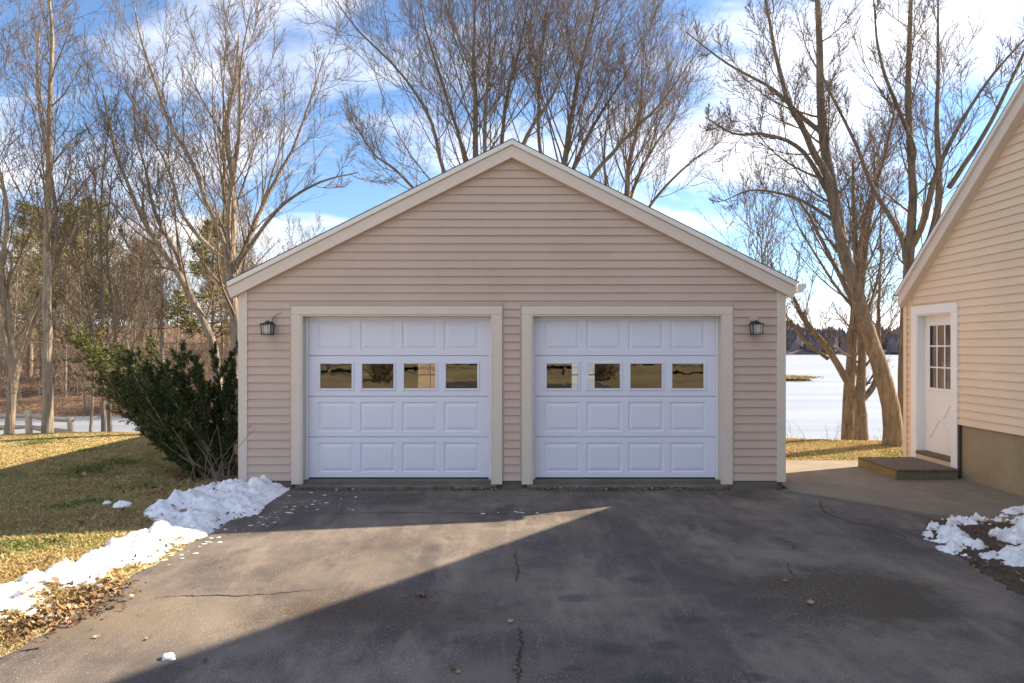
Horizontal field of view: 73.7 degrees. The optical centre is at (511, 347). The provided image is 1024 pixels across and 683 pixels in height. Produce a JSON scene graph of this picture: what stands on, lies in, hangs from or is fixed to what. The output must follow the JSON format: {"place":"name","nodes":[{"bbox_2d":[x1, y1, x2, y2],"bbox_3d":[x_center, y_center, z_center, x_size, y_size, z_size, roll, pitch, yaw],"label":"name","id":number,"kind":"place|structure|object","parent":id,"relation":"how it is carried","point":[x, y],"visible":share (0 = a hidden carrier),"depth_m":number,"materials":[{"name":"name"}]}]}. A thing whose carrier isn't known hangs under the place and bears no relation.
{"place":"outdoors","nodes":[
{"label":"outdoors","id":0,"kind":"place"},
{"bbox_2d":[0,431,237,658],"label":"lawn grass","id":1,"kind":"structure","parent":0,"point":[10,536],"depth_m":8.07,"materials":[{"name":"green plant"}]},
{"bbox_2d":[0,355,897,440],"bbox_3d":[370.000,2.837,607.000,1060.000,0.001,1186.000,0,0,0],"label":"frozen lake","id":2,"kind":"structure","parent":0,"point":[813,407],"depth_m":32.11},
{"bbox_2d":[786,374,811,380],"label":"islet","id":3,"kind":"object","parent":2,"relation":"in","point":[792,379],"visible":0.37,"depth_m":57.17,"materials":[{"name":"soil"}]},
{"bbox_2d":[786,375,826,378],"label":"islet reeds","id":4,"kind":"object","parent":3,"relation":"on","point":[800,377],"visible":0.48,"depth_m":57.13,"materials":[{"name":"beige plant"}]},
{"bbox_2d":[0,324,946,655],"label":"ground","id":5,"kind":"structure","parent":0,"point":[58,404],"depth_m":12.76,"materials":[{"name":"green plant"}]},
{"bbox_2d":[0,179,20,301],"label":"tree","id":6,"kind":"object","parent":5,"relation":"on","point":[9,220],"visible":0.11,"depth_m":41.76,"materials":[{"name":"brown plant"}]},
{"bbox_2d":[0,200,28,341],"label":"tree","id":7,"kind":"object","parent":5,"relation":"on","point":[8,267],"visible":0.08,"depth_m":38.07,"materials":[{"name":"brown plant"}]},
{"bbox_2d":[0,203,42,374],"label":"tree","id":8,"kind":"object","parent":5,"relation":"on","point":[15,320],"visible":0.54,"depth_m":29.14,"materials":[{"name":"brown plant"}]},
{"bbox_2d":[1,198,55,379],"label":"tree","id":9,"kind":"object","parent":5,"relation":"on","point":[33,279],"visible":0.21,"depth_m":36.36,"materials":[{"name":"brown plant"}]},
{"bbox_2d":[1,200,73,375],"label":"pine tree","id":10,"kind":"object","parent":5,"relation":"on","point":[26,244],"visible":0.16,"depth_m":37.56,"materials":[{"name":"green plant"}]},
{"bbox_2d":[0,410,74,432],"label":"rail fence","id":11,"kind":"object","parent":5,"relation":"on","point":[28,427],"visible":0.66,"depth_m":15.55,"materials":[{"name":"grey wood"}]},
{"bbox_2d":[13,211,78,360],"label":"tree","id":12,"kind":"object","parent":5,"relation":"on","point":[55,308],"visible":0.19,"depth_m":33.21,"materials":[{"name":"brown plant"}]},
{"bbox_2d":[11,168,104,397],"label":"tree","id":13,"kind":"object","parent":5,"relation":"on","point":[66,342],"visible":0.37,"depth_m":31.33,"materials":[{"name":"brown plant"}]},
{"bbox_2d":[32,175,89,349],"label":"tree","id":14,"kind":"object","parent":5,"relation":"on","point":[61,219],"depth_m":49.79,"materials":[{"name":"brown plant"}]},
{"bbox_2d":[10,200,124,391],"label":"pine tree","id":15,"kind":"object","parent":5,"relation":"on","point":[37,264],"visible":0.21,"depth_m":32.59,"materials":[{"name":"green plant"}]},
{"bbox_2d":[0,0,135,432],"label":"bare tree","id":16,"kind":"object","parent":5,"relation":"on","point":[47,421],"visible":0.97,"depth_m":14.14,"materials":[{"name":"grey plant"}]},
{"bbox_2d":[41,229,100,413],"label":"tree","id":17,"kind":"object","parent":5,"relation":"on","point":[71,364],"visible":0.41,"depth_m":28.17,"materials":[{"name":"brown plant"}]},
{"bbox_2d":[5,97,159,431],"bbox_3d":[-9.659,-1.659,15.807,2.853,8.438,2.328,0,0,0],"label":"young tree","id":18,"kind":"object","parent":5,"relation":"on","point":[103,418],"visible":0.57,"depth_m":15.87,"materials":[{"name":"brown plant"}]},
{"bbox_2d":[0,0,172,433],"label":"bare tree","id":19,"kind":"object","parent":5,"relation":"on","point":[14,361],"visible":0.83,"depth_m":14.55,"materials":[{"name":"grey plant"}]},
{"bbox_2d":[65,168,125,324],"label":"tree","id":20,"kind":"object","parent":5,"relation":"on","point":[103,230],"visible":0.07,"depth_m":44.84,"materials":[{"name":"brown plant"}]},
{"bbox_2d":[53,129,139,431],"bbox_3d":[-9.556,-1.306,15.668,1.819,7.468,2.090,0,0,0],"label":"young tree","id":21,"kind":"object","parent":5,"relation":"on","point":[87,284],"visible":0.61,"depth_m":15.58,"materials":[{"name":"brown plant"}]},
{"bbox_2d":[54,195,150,360],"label":"pine tree","id":22,"kind":"object","parent":5,"relation":"on","point":[94,203],"visible":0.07,"depth_m":44.03,"materials":[{"name":"green plant"}]},
{"bbox_2d":[76,217,136,345],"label":"tree","id":23,"kind":"object","parent":5,"relation":"on","point":[111,277],"visible":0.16,"depth_m":37.29,"materials":[{"name":"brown plant"}]},
{"bbox_2d":[95,201,133,327],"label":"tree","id":24,"kind":"object","parent":5,"relation":"on","point":[120,241],"visible":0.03,"depth_m":55.09,"materials":[{"name":"brown plant"}]},
{"bbox_2d":[0,326,230,417],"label":"undergrowth","id":25,"kind":"object","parent":5,"relation":"on","point":[205,356],"visible":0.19,"depth_m":33.00,"materials":[{"name":"brown plant"}]},
{"bbox_2d":[52,94,178,431],"bbox_3d":[-9.368,-1.619,16.160,2.976,8.680,3.142,0,0,-20],"label":"young tree","id":26,"kind":"object","parent":5,"relation":"on","point":[109,423],"visible":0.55,"depth_m":16.16,"materials":[{"name":"brown plant"}]},
{"bbox_2d":[0,433,236,612],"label":"lawn leaves","id":27,"kind":"object","parent":5,"relation":"on","point":[52,528],"visible":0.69,"depth_m":6.79,"materials":[{"name":"brown plant"}]},
{"bbox_2d":[12,15,224,418],"bbox_3d":[-8.505,-2.537,15.270,4.388,9.642,2.790,0,0,0],"label":"maple tree","id":28,"kind":"object","parent":5,"relation":"on","point":[181,277],"visible":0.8,"depth_m":15.16,"materials":[{"name":"grey plant"}]},
{"bbox_2d":[113,500,131,508],"bbox_3d":[-4.352,1.750,7.598,0.189,0.093,0.155,0,0,18],"label":"snow lump","id":29,"kind":"object","parent":5,"relation":"on","point":[120,503],"visible":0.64,"depth_m":7.57,"materials":[{"name":"white snow"}]},
{"bbox_2d":[0,506,257,646],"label":"leaf litter","id":30,"kind":"object","parent":5,"relation":"on","point":[54,619],"visible":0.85,"depth_m":4.72,"materials":[{"name":"brown plant"}]},
{"bbox_2d":[112,216,147,338],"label":"tree","id":31,"kind":"object","parent":5,"relation":"on","point":[124,242],"visible":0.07,"depth_m":52.46,"materials":[{"name":"brown plant"}]},
{"bbox_2d":[92,205,168,365],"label":"tree","id":32,"kind":"object","parent":5,"relation":"on","point":[134,310],"visible":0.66,"depth_m":31.59,"materials":[{"name":"brown plant"}]},
{"bbox_2d":[113,204,175,362],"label":"tree","id":33,"kind":"object","parent":5,"relation":"on","point":[138,281],"visible":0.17,"depth_m":43.05,"materials":[{"name":"brown plant"}]},
{"bbox_2d":[130,225,158,352],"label":"tree","id":34,"kind":"object","parent":5,"relation":"on","point":[154,288],"visible":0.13,"depth_m":45.44,"materials":[{"name":"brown plant"}]},
{"bbox_2d":[0,475,289,622],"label":"snow bank","id":35,"kind":"structure","parent":5,"relation":"on","point":[236,496],"depth_m":6.59,"materials":[{"name":"white snow"}]},
{"bbox_2d":[108,236,187,351],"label":"pine tree","id":36,"kind":"object","parent":5,"relation":"on","point":[152,291],"visible":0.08,"depth_m":46.96,"materials":[{"name":"green plant"}]},
{"bbox_2d":[131,218,177,363],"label":"tree","id":37,"kind":"object","parent":5,"relation":"on","point":[146,299],"visible":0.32,"depth_m":38.60,"materials":[{"name":"brown plant"}]},
{"bbox_2d":[99,94,212,374],"bbox_3d":[-17.977,-5.268,34.677,5.013,14.719,4.720,0,0,27],"label":"tree","id":38,"kind":"object","parent":5,"relation":"on","point":[161,334],"visible":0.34,"depth_m":34.42,"materials":[{"name":"brown plant"}]},
{"bbox_2d":[60,321,256,486],"bbox_3d":[-4.792,0.721,9.649,3.674,2.275,1.920,0,0,41],"label":"yew bush","id":39,"kind":"object","parent":5,"relation":"on","point":[190,437],"visible":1,"depth_m":9.36,"materials":[{"name":"green plant"}]},
{"bbox_2d":[156,213,197,341],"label":"tree","id":40,"kind":"object","parent":5,"relation":"on","point":[183,259],"visible":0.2,"depth_m":59.48,"materials":[{"name":"brown plant"}]},
{"bbox_2d":[167,239,197,363],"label":"tree","id":41,"kind":"object","parent":5,"relation":"on","point":[177,332],"visible":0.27,"depth_m":38.19,"materials":[{"name":"brown plant"}]},
{"bbox_2d":[131,473,237,494],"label":"yew litter","id":42,"kind":"object","parent":5,"relation":"on","point":[140,491],"visible":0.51,"depth_m":8.73,"materials":[{"name":"brown plant"}]},
{"bbox_2d":[158,213,239,378],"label":"pine tree","id":43,"kind":"object","parent":5,"relation":"on","point":[192,323],"visible":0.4,"depth_m":35.51,"materials":[{"name":"green plant"}]},
{"bbox_2d":[192,222,224,335],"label":"tree","id":44,"kind":"object","parent":5,"relation":"on","point":[208,293],"visible":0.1,"depth_m":44.71,"materials":[{"name":"brown plant"}]},
{"bbox_2d":[201,254,223,350],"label":"tree","id":45,"kind":"object","parent":5,"relation":"on","point":[207,309],"visible":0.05,"depth_m":49.75,"materials":[{"name":"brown plant"}]},
{"bbox_2d":[182,184,246,363],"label":"tree","id":46,"kind":"object","parent":5,"relation":"on","point":[215,286],"visible":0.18,"depth_m":37.72,"materials":[{"name":"brown plant"}]},
{"bbox_2d":[191,178,245,352],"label":"tree","id":47,"kind":"object","parent":5,"relation":"on","point":[225,231],"visible":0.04,"depth_m":49.51,"materials":[{"name":"brown plant"}]},
{"bbox_2d":[207,173,273,312],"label":"tree","id":48,"kind":"object","parent":5,"relation":"on","point":[246,233],"visible":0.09,"depth_m":40.74,"materials":[{"name":"brown plant"}]},
{"bbox_2d":[211,200,271,339],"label":"tree","id":49,"kind":"object","parent":5,"relation":"on","point":[225,303],"visible":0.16,"depth_m":30.90,"materials":[{"name":"brown plant"}]},
{"bbox_2d":[85,0,401,431],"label":"maple tree","id":50,"kind":"object","parent":5,"relation":"on","point":[229,198],"visible":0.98,"depth_m":14.40,"materials":[{"name":"grey plant"}]},
{"bbox_2d":[223,231,275,346],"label":"tree","id":51,"kind":"object","parent":5,"relation":"on","point":[255,257],"visible":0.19,"depth_m":29.77,"materials":[{"name":"brown plant"}]},
{"bbox_2d":[256,221,283,261],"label":"tree","id":52,"kind":"object","parent":5,"relation":"on","point":[268,245],"visible":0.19,"depth_m":50.81,"materials":[{"name":"brown plant"}]},
{"bbox_2d":[281,209,299,250],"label":"tree","id":53,"kind":"object","parent":5,"relation":"on","point":[288,234],"visible":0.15,"depth_m":59.35,"materials":[{"name":"brown plant"}]},
{"bbox_2d":[286,212,323,249],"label":"tree","id":54,"kind":"object","parent":5,"relation":"on","point":[310,231],"visible":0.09,"depth_m":48.93,"materials":[{"name":"brown plant"}]},
{"bbox_2d":[295,211,326,242],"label":"tree","id":55,"kind":"object","parent":5,"relation":"on","point":[301,229],"visible":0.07,"depth_m":36.30,"materials":[{"name":"brown plant"}]},
{"bbox_2d":[284,0,659,188],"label":"maple tree","id":56,"kind":"object","parent":5,"relation":"on","point":[473,114],"visible":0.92,"depth_m":20.14,"materials":[{"name":"brown plant"}]},
{"bbox_2d":[224,138,806,489],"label":"garage","id":57,"kind":"structure","parent":5,"relation":"on","point":[511,313],"depth_m":8.88,"materials":[{"name":"plastic"}]},
{"bbox_2d":[259,312,281,334],"bbox_3d":[-3.102,-0.303,8.786,0.238,0.295,0.197,0,0,0],"label":"wall lantern","id":58,"kind":"object","parent":57,"relation":"attached to","point":[267,326],"depth_m":8.71,"materials":[{"name":"metal"}]},
{"bbox_2d":[309,317,488,478],"bbox_3d":[-1.496,0.683,9.041,2.444,2.186,0.057,0,0,0],"label":"garage door","id":59,"kind":"structure","parent":57,"relation":"in","point":[390,397],"depth_m":9.03,"materials":[{"name":"white metal"}]},
{"bbox_2d":[535,317,714,478],"bbox_3d":[1.496,0.683,9.041,2.444,2.186,0.057,0,0,0],"label":"garage door","id":60,"kind":"structure","parent":57,"relation":"in","point":[616,397],"depth_m":9.03,"materials":[{"name":"white metal"}]},
{"bbox_2d":[748,317,764,334],"bbox_3d":[3.140,-0.276,8.786,0.161,0.230,0.197,0,0,0],"label":"wall lantern","id":61,"kind":"object","parent":57,"relation":"attached to","point":[756,326],"depth_m":8.71,"materials":[{"name":"metal"}]},
{"bbox_2d":[463,0,719,178],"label":"maple tree","id":62,"kind":"object","parent":5,"relation":"on","point":[570,118],"visible":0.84,"depth_m":21.11,"materials":[{"name":"brown plant"}]},
{"bbox_2d":[552,0,751,206],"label":"maple tree","id":63,"kind":"object","parent":5,"relation":"on","point":[628,171],"visible":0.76,"depth_m":22.16,"materials":[{"name":"brown plant"}]},
{"bbox_2d":[689,136,830,337],"bbox_3d":[7.066,-1.160,18.979,3.769,9.353,3.182,0,0,40],"label":"young tree","id":64,"kind":"object","parent":5,"relation":"on","point":[763,259],"visible":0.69,"depth_m":18.87,"materials":[{"name":"brown plant"}]},
{"bbox_2d":[686,0,931,447],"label":"maple tree","id":65,"kind":"object","parent":5,"relation":"on","point":[892,434],"visible":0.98,"depth_m":12.40,"materials":[{"name":"brown plant"}]},
{"bbox_2d":[786,420,880,439],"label":"dry weeds","id":66,"kind":"object","parent":5,"relation":"on","point":[827,433],"visible":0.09,"depth_m":14.88,"materials":[{"name":"beige plant"}]},
{"bbox_2d":[768,169,902,440],"bbox_3d":[6.706,-0.815,13.910,2.543,5.877,3.305,0,0,36],"label":"maple tree","id":67,"kind":"object","parent":5,"relation":"on","point":[860,394],"visible":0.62,"depth_m":13.81,"materials":[{"name":"brown plant"}]},
{"bbox_2d":[768,75,943,439],"bbox_3d":[7.380,-1.553,15.021,3.307,8.226,3.265,0,0,0],"label":"maple tree","id":68,"kind":"object","parent":5,"relation":"on","point":[847,429],"visible":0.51,"depth_m":14.80,"materials":[{"name":"brown plant"}]},
{"bbox_2d":[789,0,1023,420],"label":"maple tree","id":69,"kind":"object","parent":5,"relation":"on","point":[935,183],"visible":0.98,"depth_m":12.83,"materials":[{"name":"brown plant"}]},
{"bbox_2d":[893,76,1023,496],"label":"house","id":70,"kind":"structure","parent":5,"relation":"on","point":[959,292],"depth_m":9.12,"materials":[{"name":"beige plastic"}]},
{"bbox_2d":[925,314,950,455],"bbox_3d":[6.322,0.547,10.030,0.057,2.039,0.780,0,0,0],"label":"side door","id":71,"kind":"structure","parent":70,"relation":"in","point":[937,327],"depth_m":10.10,"materials":[{"name":"white wood"}]},
{"bbox_2d":[924,516,1023,595],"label":"mulch bed","id":72,"kind":"object","parent":5,"relation":"on","point":[1011,577],"visible":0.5,"depth_m":5.93,"materials":[{"name":"brown plant"}]},
{"bbox_2d":[922,505,1023,566],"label":"snow patch","id":73,"kind":"object","parent":72,"relation":"on","point":[954,537],"visible":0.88,"depth_m":6.29,"materials":[{"name":"white snow"}]},
{"bbox_2d":[0,488,1023,682],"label":"driveway","id":74,"kind":"structure","parent":0,"point":[633,586],"depth_m":4.97,"materials":[{"name":"grey asphalt"}]},
{"bbox_2d":[162,652,175,660],"bbox_3d":[-2.024,1.826,4.031,0.086,0.043,0.066,0,0,0],"label":"ice chunk","id":75,"kind":"object","parent":74,"relation":"on","point":[169,656],"visible":1,"depth_m":4.01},
{"bbox_2d":[144,492,523,568],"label":"snow crumbs","id":76,"kind":"object","parent":74,"relation":"on","point":[273,522],"visible":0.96,"depth_m":7.03,"materials":[{"name":"white snow"}]},
{"bbox_2d":[416,591,426,596],"bbox_3d":[-0.667,1.813,5.020,0.092,0.037,0.086,0,0,0],"label":"fallen leaf","id":77,"kind":"object","parent":74,"relation":"on","point":[420,594],"visible":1,"depth_m":5.03,"materials":[{"name":"brown plant"}]},
{"bbox_2d":[295,484,729,490],"bbox_3d":[0.002,1.801,8.743,5.594,0.072,0.134,0,0,0],"label":"threshold debris","id":78,"kind":"object","parent":74,"relation":"on","point":[457,488],"visible":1,"depth_m":8.76,"materials":[{"name":"brown plant"}]},
{"bbox_2d":[0,0,1023,332],"label":"sky","id":79,"kind":"structure","parent":0,"point":[341,204],"materials":[{"name":"blue"}]},
{"bbox_2d":[786,341,897,354],"bbox_3d":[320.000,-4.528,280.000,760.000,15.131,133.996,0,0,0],"label":"hills","id":80,"kind":"structure","parent":0,"point":[801,351],"depth_m":258.74,"materials":[{"name":"brown plant"}]},
{"bbox_2d":[786,319,899,351],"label":"woods","id":81,"kind":"object","parent":80,"relation":"on","point":[890,343],"visible":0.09,"depth_m":262.81,"materials":[{"name":"brown plant"}]},
{"bbox_2d":[786,438,902,460],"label":"lakeside lawn grass","id":82,"kind":"structure","parent":0,"point":[851,454],"depth_m":12.17,"materials":[{"name":"plant"}]},
{"bbox_2d":[782,460,1023,519],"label":"walkway slab","id":83,"kind":"structure","parent":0,"point":[846,481],"depth_m":8.61,"materials":[{"name":"concrete"}]},
{"bbox_2d":[858,457,958,479],"bbox_3d":[5.694,1.745,9.873,0.848,0.149,1.055,0,0,0],"label":"wooden step","id":84,"kind":"object","parent":83,"relation":"on","point":[905,468],"visible":1,"depth_m":9.56,"materials":[{"name":"brown wood"}]}
]}

